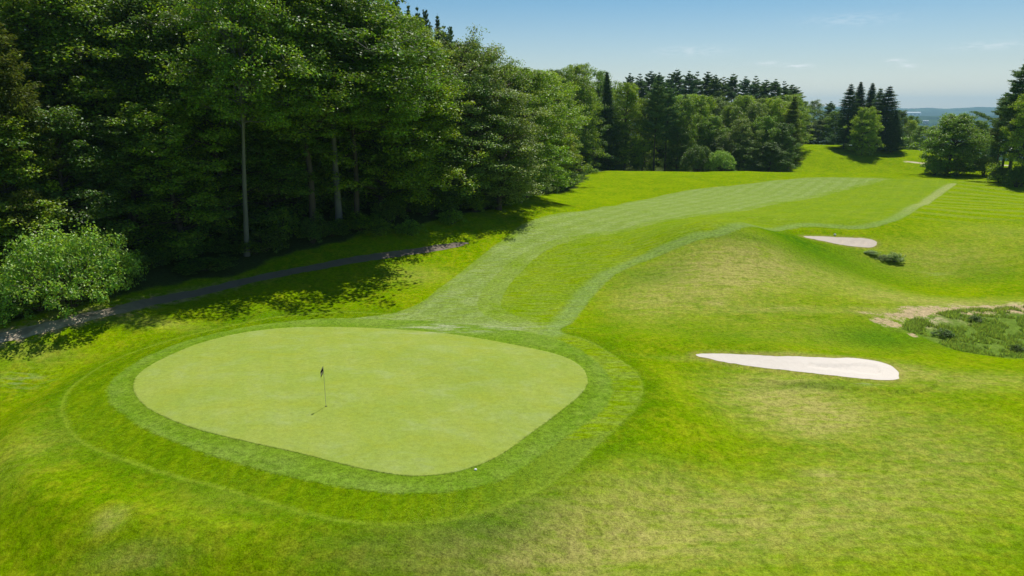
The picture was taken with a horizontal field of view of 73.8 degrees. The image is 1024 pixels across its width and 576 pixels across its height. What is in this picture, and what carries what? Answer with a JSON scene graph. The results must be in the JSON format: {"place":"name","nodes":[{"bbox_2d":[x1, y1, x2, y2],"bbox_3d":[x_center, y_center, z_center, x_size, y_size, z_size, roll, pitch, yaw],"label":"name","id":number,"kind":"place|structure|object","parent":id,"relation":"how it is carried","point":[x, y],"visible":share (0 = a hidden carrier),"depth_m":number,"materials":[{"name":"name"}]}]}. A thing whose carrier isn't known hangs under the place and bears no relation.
{"place":"outdoors","nodes":[
{"label":"outdoors","id":0,"kind":"place"},
{"bbox_2d":[0,106,1023,575],"bbox_3d":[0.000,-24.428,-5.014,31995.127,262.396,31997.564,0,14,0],"label":"ground","id":1,"kind":"structure","parent":0,"point":[958,244],"depth_m":34.78,"materials":[{"name":"green plant"}]},
{"bbox_2d":[0,298,35,326],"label":"undergrowth bush","id":2,"kind":"object","parent":1,"relation":"on","point":[6,317],"visible":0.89,"depth_m":46.82,"materials":[{"name":"green plant"}]},
{"bbox_2d":[0,4,55,162],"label":"broadleaf tree","id":3,"kind":"object","parent":1,"relation":"on","point":[4,20],"visible":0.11,"depth_m":58.58,"materials":[{"name":"green plant"}]},
{"bbox_2d":[0,116,86,266],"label":"broadleaf tree","id":4,"kind":"object","parent":1,"relation":"on","point":[6,229],"visible":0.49,"depth_m":52.89,"materials":[{"name":"green plant"}]},
{"bbox_2d":[0,289,86,313],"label":"undergrowth bush","id":5,"kind":"object","parent":1,"relation":"on","point":[38,306],"visible":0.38,"depth_m":48.24,"materials":[{"name":"green plant"}]},
{"bbox_2d":[0,22,100,265],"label":"hemlock tree","id":6,"kind":"object","parent":1,"relation":"on","point":[15,102],"visible":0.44,"depth_m":53.13,"materials":[{"name":"green plant"}]},
{"bbox_2d":[0,0,141,226],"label":"broadleaf tree","id":7,"kind":"object","parent":1,"relation":"on","point":[51,98],"visible":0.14,"depth_m":59.43,"materials":[{"name":"green plant"}]},
{"bbox_2d":[0,216,147,318],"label":"shrub","id":8,"kind":"object","parent":1,"relation":"on","point":[17,268],"visible":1,"depth_m":47.97,"materials":[{"name":"green plant"}]},
{"bbox_2d":[0,104,148,255],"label":"broadleaf tree","id":9,"kind":"object","parent":1,"relation":"on","point":[62,123],"visible":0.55,"depth_m":55.69,"materials":[{"name":"green plant"}]},
{"bbox_2d":[0,0,175,229],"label":"broadleaf tree","id":10,"kind":"object","parent":1,"relation":"on","point":[66,42],"visible":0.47,"depth_m":59.13,"materials":[{"name":"green plant"}]},
{"bbox_2d":[13,2,166,218],"bbox_3d":[-39.168,-18.777,67.970,15.171,24.810,16.218,-4,15,-17],"label":"broadleaf tree","id":11,"kind":"object","parent":1,"relation":"on","point":[95,42],"visible":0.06,"depth_m":61.76,"materials":[{"name":"green plant"}]},
{"bbox_2d":[39,0,223,224],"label":"broadleaf tree","id":12,"kind":"object","parent":1,"relation":"on","point":[137,16],"visible":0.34,"depth_m":60.92,"materials":[{"name":"green plant"}]},
{"bbox_2d":[57,115,211,248],"bbox_3d":[-33.937,-9.181,60.717,13.328,12.073,13.985,10,18,35],"label":"broadleaf tree","id":13,"kind":"object","parent":1,"relation":"on","point":[113,132],"visible":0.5,"depth_m":58.74,"materials":[{"name":"green plant"}]},
{"bbox_2d":[51,0,228,221],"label":"broadleaf tree","id":14,"kind":"object","parent":1,"relation":"on","point":[132,91],"visible":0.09,"depth_m":61.62,"materials":[{"name":"green plant"}]},
{"bbox_2d":[88,99,252,255],"bbox_3d":[-30.474,-9.880,61.154,14.249,13.647,13.580,-10,17,-34],"label":"broadleaf tree","id":15,"kind":"object","parent":1,"relation":"on","point":[175,115],"visible":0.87,"depth_m":58.84,"materials":[{"name":"green plant"}]},
{"bbox_2d":[94,0,252,225],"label":"broadleaf tree","id":16,"kind":"object","parent":1,"relation":"on","point":[138,29],"visible":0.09,"depth_m":61.65,"materials":[{"name":"green plant"}]},
{"bbox_2d":[144,232,205,260],"bbox_3d":[-29.906,-3.656,60.589,4.930,2.608,4.554,3,15,11],"label":"undergrowth bush","id":17,"kind":"object","parent":1,"relation":"on","point":[201,249],"visible":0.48,"depth_m":59.74,"materials":[{"name":"green plant"}]},
{"bbox_2d":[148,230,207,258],"bbox_3d":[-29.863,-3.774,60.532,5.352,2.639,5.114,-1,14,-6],"label":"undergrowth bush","id":18,"kind":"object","parent":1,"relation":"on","point":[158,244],"visible":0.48,"depth_m":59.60,"materials":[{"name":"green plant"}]},
{"bbox_2d":[92,0,291,215],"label":"broadleaf tree","id":19,"kind":"object","parent":1,"relation":"on","point":[160,24],"visible":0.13,"depth_m":61.13,"materials":[{"name":"green plant"}]},
{"bbox_2d":[141,62,298,234],"bbox_3d":[-28.456,-13.220,65.823,14.690,16.559,15.414,5,15,18],"label":"broadleaf tree","id":20,"kind":"object","parent":1,"relation":"on","point":[252,191],"visible":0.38,"depth_m":64.32,"materials":[{"name":"green plant"}]},
{"bbox_2d":[0,242,468,342],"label":"cart path","id":21,"kind":"structure","parent":1,"relation":"on","point":[16,334],"depth_m":54.96,"materials":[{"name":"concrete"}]},
{"bbox_2d":[135,0,348,256],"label":"broadleaf tree","id":22,"kind":"object","parent":1,"relation":"on","point":[232,66],"visible":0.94,"depth_m":57.03,"materials":[{"name":"green plant"}]},
{"bbox_2d":[185,80,332,228],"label":"broadleaf tree","id":23,"kind":"object","parent":1,"relation":"on","point":[263,159],"visible":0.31,"depth_m":65.98,"materials":[{"name":"green plant"}]},
{"bbox_2d":[232,227,291,252],"bbox_3d":[-23.633,-4.494,64.371,5.287,2.535,4.884,-12,19,-39],"label":"undergrowth bush","id":24,"kind":"object","parent":1,"relation":"on","point":[273,236],"visible":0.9,"depth_m":63.95,"materials":[{"name":"green plant"}]},
{"bbox_2d":[261,208,299,239],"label":"undergrowth bush","id":25,"kind":"object","parent":1,"relation":"on","point":[287,222],"visible":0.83,"depth_m":67.13,"materials":[{"name":"green plant"}]},
{"bbox_2d":[201,8,375,213],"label":"broadleaf tree","id":26,"kind":"object","parent":1,"relation":"on","point":[292,161],"visible":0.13,"depth_m":68.99,"materials":[{"name":"green plant"}]},
{"bbox_2d":[157,0,431,220],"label":"broadleaf tree","id":27,"kind":"object","parent":1,"relation":"on","point":[307,12],"visible":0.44,"depth_m":60.96,"materials":[{"name":"green plant"}]},
{"bbox_2d":[221,109,373,220],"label":"broadleaf tree","id":28,"kind":"object","parent":1,"relation":"on","point":[303,207],"visible":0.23,"depth_m":69.04,"materials":[{"name":"green plant"}]},
{"bbox_2d":[296,208,332,243],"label":"undergrowth bush","id":29,"kind":"object","parent":1,"relation":"on","point":[311,229],"visible":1,"depth_m":66.65,"materials":[{"name":"green plant"}]},
{"bbox_2d":[319,219,351,236],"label":"undergrowth bush","id":30,"kind":"object","parent":1,"relation":"on","point":[334,231],"visible":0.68,"depth_m":68.63,"materials":[{"name":"green plant"}]},
{"bbox_2d":[329,196,361,219],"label":"undergrowth bush","id":31,"kind":"object","parent":1,"relation":"on","point":[346,210],"visible":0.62,"depth_m":72.63,"materials":[{"name":"green plant"}]},
{"bbox_2d":[231,0,466,221],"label":"broadleaf tree","id":32,"kind":"object","parent":1,"relation":"on","point":[337,202],"visible":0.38,"depth_m":62.92,"materials":[{"name":"green plant"}]},
{"bbox_2d":[275,101,424,212],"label":"broadleaf tree","id":33,"kind":"object","parent":1,"relation":"on","point":[342,141],"visible":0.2,"depth_m":72.93,"materials":[{"name":"green plant"}]},
{"bbox_2d":[250,0,452,215],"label":"broadleaf tree","id":34,"kind":"object","parent":1,"relation":"on","point":[402,111],"visible":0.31,"depth_m":65.44,"materials":[{"name":"green plant"}]},
{"bbox_2d":[333,211,384,231],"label":"undergrowth bush","id":35,"kind":"object","parent":1,"relation":"on","point":[351,219],"visible":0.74,"depth_m":70.30,"materials":[{"name":"green plant"}]},
{"bbox_2d":[345,214,392,234],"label":"undergrowth bush","id":36,"kind":"object","parent":1,"relation":"on","point":[363,230],"visible":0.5,"depth_m":70.38,"materials":[{"name":"green plant"}]},
{"bbox_2d":[297,1,455,214],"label":"broadleaf tree","id":37,"kind":"object","parent":1,"relation":"on","point":[410,179],"visible":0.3,"depth_m":71.39,"materials":[{"name":"green plant"}]},
{"bbox_2d":[307,128,452,208],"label":"broadleaf tree","id":38,"kind":"object","parent":1,"relation":"on","point":[378,159],"visible":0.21,"depth_m":74.45,"materials":[{"name":"green plant"}]},
{"bbox_2d":[370,197,409,221],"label":"undergrowth bush","id":39,"kind":"object","parent":1,"relation":"on","point":[390,216],"visible":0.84,"depth_m":74.06,"materials":[{"name":"green plant"}]},
{"bbox_2d":[343,19,470,195],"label":"broadleaf tree","id":40,"kind":"object","parent":1,"relation":"on","point":[417,29],"visible":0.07,"depth_m":73.93,"materials":[{"name":"green plant"}]},
{"bbox_2d":[394,219,427,235],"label":"undergrowth bush","id":41,"kind":"object","parent":1,"relation":"on","point":[407,227],"visible":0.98,"depth_m":71.85,"materials":[{"name":"green plant"}]},
{"bbox_2d":[359,35,498,213],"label":"broadleaf tree","id":42,"kind":"object","parent":1,"relation":"on","point":[445,133],"visible":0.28,"depth_m":74.22,"materials":[{"name":"green plant"}]},
{"bbox_2d":[398,130,490,201],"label":"broadleaf tree","id":43,"kind":"object","parent":1,"relation":"on","point":[452,164],"visible":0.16,"depth_m":80.83,"materials":[{"name":"green plant"}]},
{"bbox_2d":[437,208,468,224],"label":"undergrowth bush","id":44,"kind":"object","parent":1,"relation":"on","point":[445,217],"visible":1,"depth_m":76.64,"materials":[{"name":"green plant"}]},
{"bbox_2d":[461,188,489,212],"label":"undergrowth bush","id":45,"kind":"object","parent":1,"relation":"on","point":[477,205],"visible":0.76,"depth_m":81.98,"materials":[{"name":"green plant"}]},
{"bbox_2d":[426,69,530,211],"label":"broadleaf tree","id":46,"kind":"object","parent":1,"relation":"on","point":[476,89],"visible":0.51,"depth_m":79.14,"materials":[{"name":"green plant"}]},
{"bbox_2d":[424,23,534,203],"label":"broadleaf tree","id":47,"kind":"object","parent":1,"relation":"on","point":[492,58],"visible":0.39,"depth_m":81.92,"materials":[{"name":"green plant"}]},
{"bbox_2d":[441,87,559,209],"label":"broadleaf tree","id":48,"kind":"object","parent":1,"relation":"on","point":[523,138],"visible":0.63,"depth_m":81.62,"materials":[{"name":"green plant"}]},
{"bbox_2d":[475,58,573,179],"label":"broadleaf tree","id":49,"kind":"object","parent":1,"relation":"on","point":[520,76],"visible":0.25,"depth_m":92.20,"materials":[{"name":"green plant"}]},
{"bbox_2d":[107,177,956,493],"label":"fairway","id":50,"kind":"structure","parent":1,"relation":"on","point":[537,283],"depth_m":59.14,"materials":[{"name":"green plant"}]},
{"bbox_2d":[133,327,587,475],"bbox_3d":[-9.503,5.186,40.990,26.280,0.706,19.223,8,16,29],"label":"putting green","id":51,"kind":"object","parent":50,"relation":"on","point":[410,402],"visible":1,"depth_m":37.78,"materials":[{"name":"green plant"}]},
{"bbox_2d":[493,66,590,197],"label":"broadleaf tree","id":52,"kind":"object","parent":1,"relation":"on","point":[541,79],"visible":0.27,"depth_m":97.15,"materials":[{"name":"green plant"}]},
{"bbox_2d":[530,96,576,186],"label":"broadleaf tree","id":53,"kind":"object","parent":1,"relation":"on","point":[561,160],"visible":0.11,"depth_m":120.64,"materials":[{"name":"green plant"}]},
{"bbox_2d":[528,69,591,176],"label":"broadleaf tree","id":54,"kind":"object","parent":1,"relation":"on","point":[556,79],"visible":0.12,"depth_m":132.12,"materials":[{"name":"green plant"}]},
{"bbox_2d":[547,119,582,183],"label":"broadleaf tree","id":55,"kind":"object","parent":1,"relation":"on","point":[573,145],"visible":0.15,"depth_m":129.59,"materials":[{"name":"green plant"}]},
{"bbox_2d":[547,69,588,153],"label":"broadleaf tree","id":56,"kind":"object","parent":1,"relation":"on","point":[567,76],"visible":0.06,"depth_m":157.06,"materials":[{"name":"green plant"}]},
{"bbox_2d":[554,98,598,182],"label":"broadleaf tree","id":57,"kind":"object","parent":1,"relation":"on","point":[578,176],"visible":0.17,"depth_m":136.37,"materials":[{"name":"green plant"}]},
{"bbox_2d":[561,62,602,167],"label":"broadleaf tree","id":58,"kind":"object","parent":1,"relation":"on","point":[577,70],"visible":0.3,"depth_m":164.29,"materials":[{"name":"green plant"}]},
{"bbox_2d":[557,75,610,168],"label":"broadleaf tree","id":59,"kind":"object","parent":1,"relation":"on","point":[575,79],"visible":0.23,"depth_m":161.20,"materials":[{"name":"green plant"}]},
{"bbox_2d":[579,96,619,170],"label":"broadleaf tree","id":60,"kind":"object","parent":1,"relation":"on","point":[602,119],"visible":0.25,"depth_m":171.95,"materials":[{"name":"green plant"}]},
{"bbox_2d":[592,72,623,170],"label":"spruce tree","id":61,"kind":"object","parent":1,"relation":"on","point":[607,94],"visible":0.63,"depth_m":175.52,"materials":[{"name":"green plant"}]},
{"bbox_2d":[587,68,633,146],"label":"broadleaf tree","id":62,"kind":"object","parent":1,"relation":"on","point":[600,76],"visible":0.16,"depth_m":189.75,"materials":[{"name":"green plant"}]},
{"bbox_2d":[605,121,642,170],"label":"broadleaf tree","id":63,"kind":"object","parent":1,"relation":"on","point":[621,138],"visible":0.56,"depth_m":178.27,"materials":[{"name":"green plant"}]},
{"bbox_2d":[609,82,649,170],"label":"broadleaf tree","id":64,"kind":"object","parent":1,"relation":"on","point":[620,97],"visible":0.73,"depth_m":178.55,"materials":[{"name":"green plant"}]},
{"bbox_2d":[625,98,666,170],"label":"broadleaf tree","id":65,"kind":"object","parent":1,"relation":"on","point":[644,103],"visible":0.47,"depth_m":182.31,"materials":[{"name":"green plant"}]},
{"bbox_2d":[641,81,671,170],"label":"pine tree","id":66,"kind":"object","parent":1,"relation":"on","point":[658,91],"visible":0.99,"depth_m":176.95,"materials":[{"name":"green plant"}]},
{"bbox_2d":[655,84,683,170],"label":"pine tree","id":67,"kind":"object","parent":1,"relation":"on","point":[669,102],"visible":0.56,"depth_m":180.10,"materials":[{"name":"green plant"}]},
{"bbox_2d":[660,126,692,171],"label":"broadleaf tree","id":68,"kind":"object","parent":1,"relation":"on","point":[673,142],"visible":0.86,"depth_m":181.23,"materials":[{"name":"green plant"}]},
{"bbox_2d":[657,98,703,171],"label":"broadleaf tree","id":69,"kind":"object","parent":1,"relation":"on","point":[689,103],"visible":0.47,"depth_m":182.95,"materials":[{"name":"green plant"}]},
{"bbox_2d":[674,70,700,101],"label":"pine tree","id":70,"kind":"object","parent":1,"relation":"on","point":[688,80],"visible":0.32,"depth_m":221.59,"materials":[{"name":"green plant"}]},
{"bbox_2d":[678,144,714,171],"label":"shrub","id":71,"kind":"object","parent":1,"relation":"on","point":[696,154],"visible":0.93,"depth_m":173.39,"materials":[{"name":"green plant"}]},
{"bbox_2d":[670,94,723,171],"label":"broadleaf tree","id":72,"kind":"object","parent":1,"relation":"on","point":[701,106],"visible":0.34,"depth_m":190.51,"materials":[{"name":"green plant"}]},
{"bbox_2d":[690,115,731,171],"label":"broadleaf tree","id":73,"kind":"object","parent":1,"relation":"on","point":[710,125],"visible":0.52,"depth_m":185.79,"materials":[{"name":"green plant"}]},
{"bbox_2d":[706,75,728,106],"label":"pine tree","id":74,"kind":"object","parent":1,"relation":"on","point":[716,86],"visible":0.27,"depth_m":221.84,"materials":[{"name":"green plant"}]},
{"bbox_2d":[700,137,738,171],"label":"broadleaf tree","id":75,"kind":"object","parent":1,"relation":"on","point":[718,144],"visible":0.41,"depth_m":182.46,"materials":[{"name":"green plant"}]},
{"bbox_2d":[703,150,736,170],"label":"shrub","id":76,"kind":"object","parent":1,"relation":"on","point":[719,157],"visible":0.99,"depth_m":170.73,"materials":[{"name":"green plant"}]},
{"bbox_2d":[706,105,753,170],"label":"broadleaf tree","id":77,"kind":"object","parent":1,"relation":"on","point":[727,113],"visible":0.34,"depth_m":192.45,"materials":[{"name":"green plant"}]},
{"bbox_2d":[721,94,755,155],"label":"broadleaf tree","id":78,"kind":"object","parent":1,"relation":"on","point":[743,100],"visible":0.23,"depth_m":201.82,"materials":[{"name":"green plant"}]},
{"bbox_2d":[722,119,765,170],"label":"broadleaf tree","id":79,"kind":"object","parent":1,"relation":"on","point":[743,134],"visible":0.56,"depth_m":181.66,"materials":[{"name":"green plant"}]},
{"bbox_2d":[721,139,766,171],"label":"broadleaf tree","id":80,"kind":"object","parent":1,"relation":"on","point":[745,158],"visible":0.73,"depth_m":179.43,"materials":[{"name":"green plant"}]},
{"bbox_2d":[734,102,775,163],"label":"broadleaf tree","id":81,"kind":"object","parent":1,"relation":"on","point":[752,113],"visible":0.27,"depth_m":188.99,"materials":[{"name":"green plant"}]},
{"bbox_2d":[741,115,783,171],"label":"broadleaf tree","id":82,"kind":"object","parent":1,"relation":"on","point":[765,126],"visible":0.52,"depth_m":183.88,"materials":[{"name":"green plant"}]},
{"bbox_2d":[753,142,793,171],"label":"broadleaf tree","id":83,"kind":"object","parent":1,"relation":"on","point":[768,146],"visible":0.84,"depth_m":179.73,"materials":[{"name":"green plant"}]},
{"bbox_2d":[753,97,794,167],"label":"broadleaf tree","id":84,"kind":"object","parent":1,"relation":"on","point":[772,104],"visible":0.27,"depth_m":195.22,"materials":[{"name":"green plant"}]},
{"bbox_2d":[762,122,802,171],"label":"broadleaf tree","id":85,"kind":"object","parent":1,"relation":"on","point":[784,138],"visible":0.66,"depth_m":182.58,"materials":[{"name":"green plant"}]},
{"bbox_2d":[779,97,806,169],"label":"spruce tree","id":86,"kind":"object","parent":1,"relation":"on","point":[792,117],"visible":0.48,"depth_m":193.86,"materials":[{"name":"green plant"}]},
{"bbox_2d":[696,353,898,379],"bbox_3d":[18.136,4.943,43.151,12.201,0.441,3.547,1,14,3],"label":"sand bunker","id":87,"kind":"object","parent":1,"relation":"on","point":[860,368],"visible":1,"depth_m":43.49},
{"bbox_2d":[783,94,815,142],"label":"broadleaf tree","id":88,"kind":"object","parent":1,"relation":"on","point":[798,98],"visible":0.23,"depth_m":215.58,"materials":[{"name":"green plant"}]},
{"bbox_2d":[803,120,830,144],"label":"broadleaf tree","id":89,"kind":"object","parent":1,"relation":"on","point":[817,124],"visible":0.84,"depth_m":248.28,"materials":[{"name":"green plant"}]},
{"bbox_2d":[819,110,842,144],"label":"broadleaf tree","id":90,"kind":"object","parent":1,"relation":"on","point":[829,126],"visible":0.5,"depth_m":245.49,"materials":[{"name":"green plant"}]},
{"bbox_2d":[804,236,876,247],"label":"sand bunker","id":91,"kind":"object","parent":1,"relation":"on","point":[861,242],"visible":1,"depth_m":77.89},
{"bbox_2d":[824,83,863,148],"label":"spruce tree","id":92,"kind":"object","parent":1,"relation":"on","point":[849,104],"visible":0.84,"depth_m":218.20,"materials":[{"name":"green plant"}]},
{"bbox_2d":[843,106,885,154],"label":"broadleaf tree","id":93,"kind":"object","parent":1,"relation":"on","point":[866,122],"visible":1,"depth_m":210.73,"materials":[{"name":"green plant"}]},
{"bbox_2d":[866,86,907,149],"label":"spruce tree","id":94,"kind":"object","parent":1,"relation":"on","point":[888,108],"visible":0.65,"depth_m":215.24,"materials":[{"name":"green plant"}]},
{"bbox_2d":[877,111,908,151],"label":"spruce tree","id":95,"kind":"object","parent":1,"relation":"on","point":[895,127],"visible":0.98,"depth_m":213.42,"materials":[{"name":"green plant"}]},
{"bbox_2d":[907,125,935,150],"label":"broadleaf tree","id":96,"kind":"object","parent":1,"relation":"on","point":[917,135],"visible":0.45,"depth_m":243.13,"materials":[{"name":"green plant"}]},
{"bbox_2d":[901,112,994,176],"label":"broadleaf tree","id":97,"kind":"object","parent":1,"relation":"on","point":[953,125],"visible":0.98,"depth_m":156.55,"materials":[{"name":"green plant"}]},
{"bbox_2d":[968,155,1001,175],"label":"shrub","id":98,"kind":"object","parent":1,"relation":"on","point":[982,165],"visible":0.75,"depth_m":154.87,"materials":[{"name":"green plant"}]},
{"bbox_2d":[969,64,1023,180],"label":"pine tree","id":99,"kind":"object","parent":1,"relation":"on","point":[1017,85],"visible":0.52,"depth_m":144.86,"materials":[{"name":"green plant"}]},
{"bbox_2d":[985,93,1023,186],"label":"broadleaf tree","id":100,"kind":"object","parent":1,"relation":"on","point":[1016,142],"visible":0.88,"depth_m":139.53,"materials":[{"name":"green plant"}]},
{"bbox_2d":[990,87,1023,166],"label":"pine tree","id":101,"kind":"object","parent":1,"relation":"on","point":[999,125],"visible":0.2,"depth_m":153.30,"materials":[{"name":"green plant"}]},
{"bbox_2d":[1002,166,1023,186],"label":"shrub","id":102,"kind":"object","parent":1,"relation":"on","point":[1018,171],"visible":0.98,"depth_m":138.12,"materials":[{"name":"green plant"}]},
{"bbox_2d":[28,0,1023,108],"label":"sky","id":103,"kind":"structure","parent":0,"point":[942,54],"materials":[{"name":"blue"}]},
{"bbox_2d":[901,305,1023,357],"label":"rough grass","id":104,"kind":"structure","parent":0,"point":[983,329],"depth_m":52.24,"materials":[{"name":"green plant"}]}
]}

